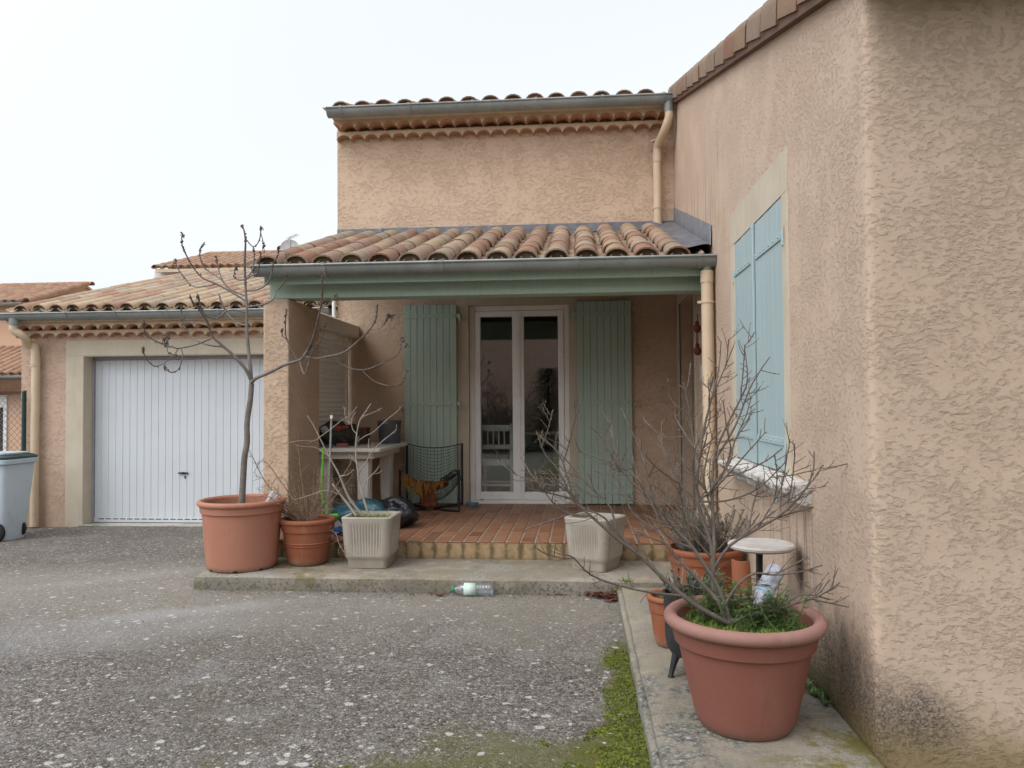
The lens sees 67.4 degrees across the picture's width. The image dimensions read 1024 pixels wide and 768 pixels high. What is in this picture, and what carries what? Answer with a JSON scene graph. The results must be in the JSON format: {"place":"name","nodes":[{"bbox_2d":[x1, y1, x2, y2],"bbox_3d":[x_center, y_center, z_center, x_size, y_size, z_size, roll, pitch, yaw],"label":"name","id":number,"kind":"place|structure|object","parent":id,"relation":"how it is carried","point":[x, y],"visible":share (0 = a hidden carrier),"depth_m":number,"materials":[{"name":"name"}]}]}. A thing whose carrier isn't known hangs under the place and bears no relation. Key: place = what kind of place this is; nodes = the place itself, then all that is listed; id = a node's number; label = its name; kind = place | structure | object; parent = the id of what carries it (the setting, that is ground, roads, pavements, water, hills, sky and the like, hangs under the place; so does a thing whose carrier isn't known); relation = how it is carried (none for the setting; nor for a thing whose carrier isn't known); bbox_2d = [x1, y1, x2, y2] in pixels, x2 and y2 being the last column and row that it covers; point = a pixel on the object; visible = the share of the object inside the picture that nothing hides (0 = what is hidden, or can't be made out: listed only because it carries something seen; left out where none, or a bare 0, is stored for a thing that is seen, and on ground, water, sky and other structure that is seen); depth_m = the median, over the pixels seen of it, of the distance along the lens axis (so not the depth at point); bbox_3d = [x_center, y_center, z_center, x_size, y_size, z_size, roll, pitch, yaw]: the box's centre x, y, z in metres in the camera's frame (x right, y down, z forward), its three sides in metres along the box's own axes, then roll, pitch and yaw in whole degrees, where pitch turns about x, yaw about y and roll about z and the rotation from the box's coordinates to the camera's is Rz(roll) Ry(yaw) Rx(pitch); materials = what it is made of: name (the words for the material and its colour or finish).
{"place":"outdoors","nodes":[
{"label":"outdoors","id":0,"kind":"place"},
{"bbox_2d":[151,234,299,277],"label":"hip roofed house","id":1,"kind":"structure","parent":0,"point":[229,260],"depth_m":25.78,"materials":[{"name":"brown tile"}]},
{"bbox_2d":[155,272,179,277],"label":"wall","id":2,"kind":"structure","parent":1,"relation":"in","point":[167,273],"depth_m":25.51,"materials":[{"name":"white paint"}]},
{"bbox_2d":[0,522,650,767],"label":"driveway","id":3,"kind":"structure","parent":0,"point":[59,559],"depth_m":3.80,"materials":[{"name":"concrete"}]},
{"bbox_2d":[0,345,21,450],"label":"outbuilding","id":4,"kind":"structure","parent":3,"relation":"on","point":[10,368],"depth_m":21.62,"materials":[{"name":"paint"}]},
{"bbox_2d":[0,395,7,450],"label":"window","id":5,"kind":"structure","parent":4,"relation":"in","point":[3,400],"depth_m":21.60,"materials":[{"name":"white paint"}]},
{"bbox_2d":[0,390,26,450],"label":"wire fence","id":6,"kind":"object","parent":3,"relation":"on","point":[23,417],"visible":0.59,"depth_m":9.02,"materials":[{"name":"metal"}]},
{"bbox_2d":[0,451,38,540],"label":"wheelie bin","id":7,"kind":"object","parent":3,"relation":"on","point":[16,471],"visible":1,"depth_m":8.18,"materials":[{"name":"plastic"}]},
{"bbox_2d":[0,282,94,346],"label":"neighbour house","id":8,"kind":"structure","parent":3,"relation":"on","point":[12,295],"depth_m":24.69,"materials":[{"name":"tile"}]},
{"bbox_2d":[0,269,337,526],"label":"garage","id":9,"kind":"structure","parent":3,"relation":"on","point":[119,428],"depth_m":9.13,"materials":[{"name":"paint"}]},
{"bbox_2d":[92,355,263,522],"bbox_3d":[-3.931,0.661,9.176,2.248,1.986,0.080,-1,-1,5],"label":"garage door","id":10,"kind":"structure","parent":9,"relation":"in","point":[164,442],"depth_m":9.18,"materials":[{"name":"metal"}]},
{"bbox_2d":[451,583,475,595],"bbox_3d":[-0.270,1.404,5.253,0.289,0.086,0.092,-1,-1,5],"label":"plastic bottle","id":11,"kind":"object","parent":3,"relation":"on","point":[469,589],"visible":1,"depth_m":5.22,"materials":[{"name":"white plastic"}]},
{"bbox_2d":[313,648,649,767],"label":"moss","id":12,"kind":"object","parent":3,"relation":"on","point":[620,752],"visible":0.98,"depth_m":3.09,"materials":[{"name":"green plant"}]},
{"bbox_2d":[409,590,619,600],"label":"fallen leaves","id":13,"kind":"object","parent":3,"relation":"on","point":[609,595],"visible":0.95,"depth_m":5.15,"materials":[{"name":"brown plant"}]},
{"bbox_2d":[242,0,1023,767],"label":"house","id":14,"kind":"structure","parent":3,"relation":"on","point":[822,200],"depth_m":4.14,"materials":[{"name":"paint"}]},
{"bbox_2d":[481,423,512,490],"bbox_3d":[-0.159,0.884,8.802,0.390,0.870,0.430,-1,-1,5],"label":"dining chair","id":15,"kind":"object","parent":14,"relation":"in","point":[490,461],"visible":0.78,"depth_m":8.60,"materials":[{"name":"white paint"}]},
{"bbox_2d":[469,305,569,503],"bbox_3d":[0.083,0.219,8.325,1.081,2.144,0.092,-1,-1,5],"label":"french window","id":16,"kind":"structure","parent":14,"relation":"in","point":[518,495],"depth_m":8.29,"materials":[{"name":"white plastic"}]},
{"bbox_2d":[525,429,558,487],"bbox_3d":[0.577,0.962,9.866,1.100,0.731,0.900,-1,-1,5],"label":"dining table","id":17,"kind":"object","parent":14,"relation":"in","point":[550,432],"visible":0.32,"depth_m":9.82,"materials":[{"name":"brown paint"}]},
{"bbox_2d":[691,302,695,508],"bbox_3d":[1.818,0.208,7.307,0.082,2.082,0.978,-1,-1,5],"label":"entrance door","id":18,"kind":"structure","parent":14,"relation":"in","point":[692,302],"depth_m":7.73,"materials":[{"name":"green wood"}]},
{"bbox_2d":[693,314,700,354],"bbox_3d":[1.552,-0.412,6.430,0.064,0.347,0.046,-1,-1,5],"label":"wind chime","id":19,"kind":"object","parent":14,"relation":"attached to","point":[697,330],"visible":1,"depth_m":6.42},
{"bbox_2d":[617,590,661,767],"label":"path kerb","id":20,"kind":"structure","parent":3,"relation":"on","point":[646,721],"depth_m":3.36,"materials":[{"name":"concrete"}]},
{"bbox_2d":[357,513,389,516],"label":"grass","id":21,"kind":"structure","parent":0,"point":[387,515],"depth_m":5.88,"materials":[{"name":"green plant"}]},
{"bbox_2d":[0,0,766,289],"label":"sky","id":22,"kind":"structure","parent":0,"point":[127,127],"materials":[{"name":"white"}]},
{"bbox_2d":[377,420,401,443],"bbox_3d":[-1.255,0.490,7.873,0.253,0.232,0.262,-1,-1,5],"label":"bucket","id":23,"kind":"object","parent":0,"point":[388,428],"visible":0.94,"depth_m":7.78,"materials":[{"name":"grey plastic"}]},
{"bbox_2d":[194,557,673,595],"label":"pavement","id":24,"kind":"structure","parent":0,"point":[496,576],"depth_m":5.43,"materials":[{"name":"concrete"}]},
{"bbox_2d":[196,494,286,572],"bbox_3d":[-2.026,1.115,5.771,0.644,0.508,0.644,-1,-1,5],"label":"flower pot","id":25,"kind":"object","parent":24,"relation":"on","point":[238,537],"visible":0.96,"depth_m":5.54,"materials":[{"name":"ceramic"}]},
{"bbox_2d":[141,224,408,502],"bbox_3d":[-1.722,-0.149,5.718,1.923,2.218,0.647,-1,-2,12],"label":"tree","id":26,"kind":"object","parent":25,"relation":"on","point":[244,458],"visible":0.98,"depth_m":5.77,"materials":[{"name":"brown plant"}]},
{"bbox_2d":[279,514,336,565],"bbox_3d":[-1.560,1.192,5.870,0.432,0.345,0.432,-1,-1,5],"label":"flower pot","id":27,"kind":"object","parent":24,"relation":"on","point":[307,543],"visible":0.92,"depth_m":5.72,"materials":[{"name":"ceramic"}]},
{"bbox_2d":[248,428,357,554],"bbox_3d":[-1.597,0.801,5.762,0.912,0.942,0.861,-2,-2,41],"label":"shrub","id":28,"kind":"object","parent":27,"relation":"in","point":[313,515],"visible":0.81,"depth_m":5.87,"materials":[{"name":"brown plant"}]},
{"bbox_2d":[321,448,323,513],"bbox_3d":[-1.558,0.806,6.330,0.033,0.557,0.043,-1,-1,5],"label":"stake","id":29,"kind":"object","parent":27,"relation":"in","point":[322,468],"visible":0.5,"depth_m":6.32,"materials":[{"name":"plastic"}]},
{"bbox_2d":[327,415,332,513],"bbox_3d":[-1.462,0.665,6.152,0.025,0.830,0.091,-1,-2,16],"label":"garden stake","id":30,"kind":"object","parent":27,"relation":"in","point":[330,443],"visible":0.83,"depth_m":6.15,"materials":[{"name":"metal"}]},
{"bbox_2d":[341,511,400,567],"bbox_3d":[-1.058,1.172,5.806,0.380,0.375,0.380,-1,-1,5],"label":"planter","id":31,"kind":"object","parent":24,"relation":"on","point":[371,542],"visible":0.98,"depth_m":5.64,"materials":[{"name":"plastic"}]},
{"bbox_2d":[285,404,399,516],"bbox_3d":[-1.274,0.576,5.820,0.840,0.861,0.354,0,-1,-6],"label":"sapling","id":32,"kind":"object","parent":31,"relation":"in","point":[350,499],"visible":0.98,"depth_m":5.82,"materials":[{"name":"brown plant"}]},
{"bbox_2d":[278,541,668,560],"bbox_3d":[-0.273,1.355,6.010,3.654,0.226,0.015,-1,-1,5],"label":"terrace riser","id":33,"kind":"object","parent":24,"relation":"on","point":[449,550],"visible":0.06,"depth_m":6.00,"materials":[{"name":"terracotta tile"}]},
{"bbox_2d":[564,512,625,571],"bbox_3d":[0.613,1.156,5.641,0.360,0.375,0.360,-1,-2,33],"label":"planter","id":34,"kind":"object","parent":24,"relation":"on","point":[588,539],"visible":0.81,"depth_m":5.51,"materials":[{"name":"plastic"}]},
{"bbox_2d":[279,504,696,543],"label":"terrace floor","id":35,"kind":"structure","parent":0,"point":[489,534],"depth_m":6.84,"materials":[{"name":"tile"}]},
{"bbox_2d":[326,504,338,521],"bbox_3d":[-1.469,1.055,6.266,0.122,0.144,0.044,-1,-2,10],"label":"watering rose","id":36,"kind":"object","parent":35,"relation":"on","point":[336,515],"visible":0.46,"depth_m":6.25,"materials":[{"name":"plastic"}]},
{"bbox_2d":[332,526,342,535],"bbox_3d":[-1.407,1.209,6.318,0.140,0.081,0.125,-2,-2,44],"label":"rubbish bag","id":37,"kind":"object","parent":35,"relation":"on","point":[338,530],"visible":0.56,"depth_m":6.28,"materials":[{"name":"blue plastic"}]},
{"bbox_2d":[330,500,353,527],"bbox_3d":[-1.490,1.173,6.747,0.353,0.302,0.020,-1,-1,5],"label":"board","id":38,"kind":"object","parent":35,"relation":"on","point":[338,523],"visible":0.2,"depth_m":6.74,"materials":[{"name":"grey"}]},
{"bbox_2d":[331,498,387,522],"bbox_3d":[-1.272,1.139,6.524,0.524,0.336,0.366,-1,-1,5],"label":"rubbish bag","id":39,"kind":"object","parent":35,"relation":"on","point":[342,510],"visible":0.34,"depth_m":6.45,"materials":[{"name":"blue plastic"}]},
{"bbox_2d":[319,442,407,513],"bbox_3d":[-1.478,0.940,7.580,0.670,0.678,1.210,-1,-1,5],"label":"garden table","id":40,"kind":"object","parent":35,"relation":"on","point":[384,453],"visible":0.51,"depth_m":7.22,"materials":[{"name":"plastic"}]},
{"bbox_2d":[336,443,347,446],"bbox_3d":[-1.606,0.577,7.271,0.105,0.032,0.060,0,-1,-1],"label":"brick","id":41,"kind":"object","parent":40,"relation":"on","point":[341,444],"visible":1,"depth_m":7.24,"materials":[{"name":"brick"}]},
{"bbox_2d":[319,421,365,445],"bbox_3d":[-1.657,0.492,7.419,0.507,0.285,0.296,-1,-1,5],"label":"netting bag","id":42,"kind":"object","parent":40,"relation":"on","point":[345,435],"visible":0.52,"depth_m":7.32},
{"bbox_2d":[320,426,328,432],"bbox_3d":[-1.785,0.432,7.304,0.088,0.072,0.062,-1,-1,5],"label":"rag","id":43,"kind":"object","parent":42,"relation":"on","point":[324,429],"visible":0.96,"depth_m":7.29,"materials":[{"name":"grey fabric"}]},
{"bbox_2d":[321,424,339,435],"bbox_3d":[-1.749,0.468,7.357,0.234,0.170,0.126,-1,-1,5],"label":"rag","id":44,"kind":"object","parent":42,"relation":"on","point":[333,429],"visible":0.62,"depth_m":7.33,"materials":[{"name":"black fabric"}]},
{"bbox_2d":[334,426,348,430],"bbox_3d":[-1.635,0.424,7.319,0.175,0.055,0.058,-1,-1,5],"label":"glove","id":45,"kind":"object","parent":42,"relation":"on","point":[337,428],"visible":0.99,"depth_m":7.30,"materials":[{"name":"red fabric"}]},
{"bbox_2d":[358,427,369,443],"bbox_3d":[-1.515,0.524,7.800,0.120,0.164,0.150,-1,-1,5],"label":"wooden box","id":46,"kind":"object","parent":40,"relation":"on","point":[365,439],"visible":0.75,"depth_m":7.73,"materials":[{"name":"brown wood"}]},
{"bbox_2d":[377,496,418,528],"bbox_3d":[-1.037,1.134,6.735,0.449,0.301,0.342,-1,-1,5],"label":"rubbish bag","id":47,"kind":"object","parent":35,"relation":"on","point":[409,513],"visible":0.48,"depth_m":6.64,"materials":[{"name":"black plastic"}]},
{"bbox_2d":[399,443,463,511],"bbox_3d":[-0.821,0.951,7.883,0.656,0.666,0.481,-1,-1,5],"label":"wire chair","id":48,"kind":"object","parent":35,"relation":"on","point":[459,477],"visible":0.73,"depth_m":8.01,"materials":[{"name":"black metal"}]},
{"bbox_2d":[401,470,448,507],"bbox_3d":[-0.877,1.048,7.685,0.481,0.391,0.146,-1,-1,5],"label":"scarf","id":49,"kind":"object","parent":48,"relation":"hanging from","point":[427,497],"visible":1,"depth_m":7.64,"materials":[{"name":"fabric"}]},
{"bbox_2d":[440,469,457,481],"bbox_3d":[-0.627,0.917,7.660,0.186,0.133,0.073,-1,-1,5],"label":"black bundle","id":50,"kind":"object","parent":48,"relation":"on","point":[450,475],"visible":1,"depth_m":7.63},
{"bbox_2d":[466,502,478,506],"bbox_3d":[-0.418,1.267,8.087,0.136,0.032,0.136,-1,-1,5],"label":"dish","id":51,"kind":"object","parent":35,"relation":"on","point":[471,504],"visible":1,"depth_m":8.04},
{"bbox_2d":[679,606,809,632],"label":"grass","id":52,"kind":"structure","parent":0,"point":[713,623],"depth_m":2.98,"materials":[{"name":"green plant"}]},
{"bbox_2d":[622,587,884,767],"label":"path","id":53,"kind":"structure","parent":0,"point":[820,735],"depth_m":2.87,"materials":[{"name":"concrete"}]},
{"bbox_2d":[610,578,632,592],"bbox_3d":[0.748,1.368,5.218,0.171,0.123,0.085,-1,-1,5],"label":"grass tuft","id":54,"kind":"object","parent":53,"relation":"on","point":[624,579],"visible":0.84,"depth_m":5.21,"materials":[{"name":"green plant"}]},
{"bbox_2d":[646,589,667,647],"bbox_3d":[0.821,1.204,3.935,0.264,0.255,0.264,-1,-1,5],"label":"flower pot","id":55,"kind":"object","parent":53,"relation":"on","point":[656,605],"visible":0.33,"depth_m":3.87,"materials":[{"name":"ceramic"}]},
{"bbox_2d":[662,585,725,677],"bbox_3d":[0.837,1.139,3.513,0.292,0.367,0.292,-1,-1,5],"label":"cauldron","id":56,"kind":"object","parent":53,"relation":"on","point":[673,645],"visible":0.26,"depth_m":3.46,"materials":[{"name":"metal"}]},
{"bbox_2d":[657,567,726,598],"bbox_3d":[0.824,0.911,3.523,0.318,0.160,0.310,-1,-1,5],"label":"lavender","id":57,"kind":"object","parent":56,"relation":"in","point":[692,589],"visible":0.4,"depth_m":3.48,"materials":[{"name":"green plant"}]},
{"bbox_2d":[681,558,708,591],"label":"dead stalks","id":58,"kind":"object","parent":56,"relation":"in","point":[682,581],"visible":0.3,"depth_m":3.53,"materials":[{"name":"brown plant"}]},
{"bbox_2d":[665,540,743,592],"bbox_3d":[1.204,1.184,4.806,0.482,0.335,0.482,-1,-1,5],"label":"flower pot","id":59,"kind":"object","parent":53,"relation":"on","point":[692,562],"visible":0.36,"depth_m":4.63,"materials":[{"name":"orange ceramic"}]},
{"bbox_2d":[661,503,748,552],"bbox_3d":[1.208,0.911,4.819,0.594,0.343,0.580,-1,-1,5],"label":"lavender","id":60,"kind":"object","parent":59,"relation":"in","point":[720,528],"visible":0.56,"depth_m":4.73,"materials":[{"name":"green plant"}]},
{"bbox_2d":[731,559,751,593],"bbox_3d":[1.265,1.160,4.235,0.144,0.357,0.086,-2,-2,40],"label":"roof tile","id":61,"kind":"object","parent":53,"relation":"on","point":[740,570],"visible":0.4,"depth_m":4.24,"materials":[{"name":"orange ceramic"}]},
{"bbox_2d":[664,594,828,740],"bbox_3d":[0.898,1.093,2.967,0.608,0.425,0.608,-1,-1,5],"label":"flower pot","id":62,"kind":"object","parent":53,"relation":"on","point":[746,686],"visible":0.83,"depth_m":2.77,"materials":[{"name":"ceramic"}]},
{"bbox_2d":[494,319,848,625],"bbox_3d":[0.672,0.324,3.078,1.470,1.224,0.691,-1,-1,5],"label":"shrub","id":63,"kind":"object","parent":62,"relation":"in","point":[714,563],"visible":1,"depth_m":3.04,"materials":[{"name":"brown plant"}]},
{"bbox_2d":[684,572,812,632],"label":"weeds","id":64,"kind":"object","parent":62,"relation":"in","point":[744,609],"visible":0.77,"depth_m":3.01,"materials":[{"name":"green plant"}]},
{"bbox_2d":[753,563,784,607],"bbox_3d":[1.001,0.788,3.009,0.187,0.152,0.073,1,-2,-44],"label":"plastic bottle","id":65,"kind":"object","parent":64,"relation":"in","point":[760,589],"visible":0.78,"depth_m":2.98,"materials":[{"name":"white plastic"}]},
{"bbox_2d":[728,538,795,584],"bbox_3d":[1.182,1.036,3.627,0.308,0.570,0.308,-1,-1,5],"label":"stool","id":66,"kind":"object","parent":53,"relation":"on","point":[759,547],"visible":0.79,"depth_m":3.61,"materials":[{"name":"plastic"}]},
{"bbox_2d":[806,680,833,705],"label":"weeds","id":67,"kind":"object","parent":53,"relation":"on","point":[814,691],"visible":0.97,"depth_m":3.24,"materials":[{"name":"green plant"}]}
]}

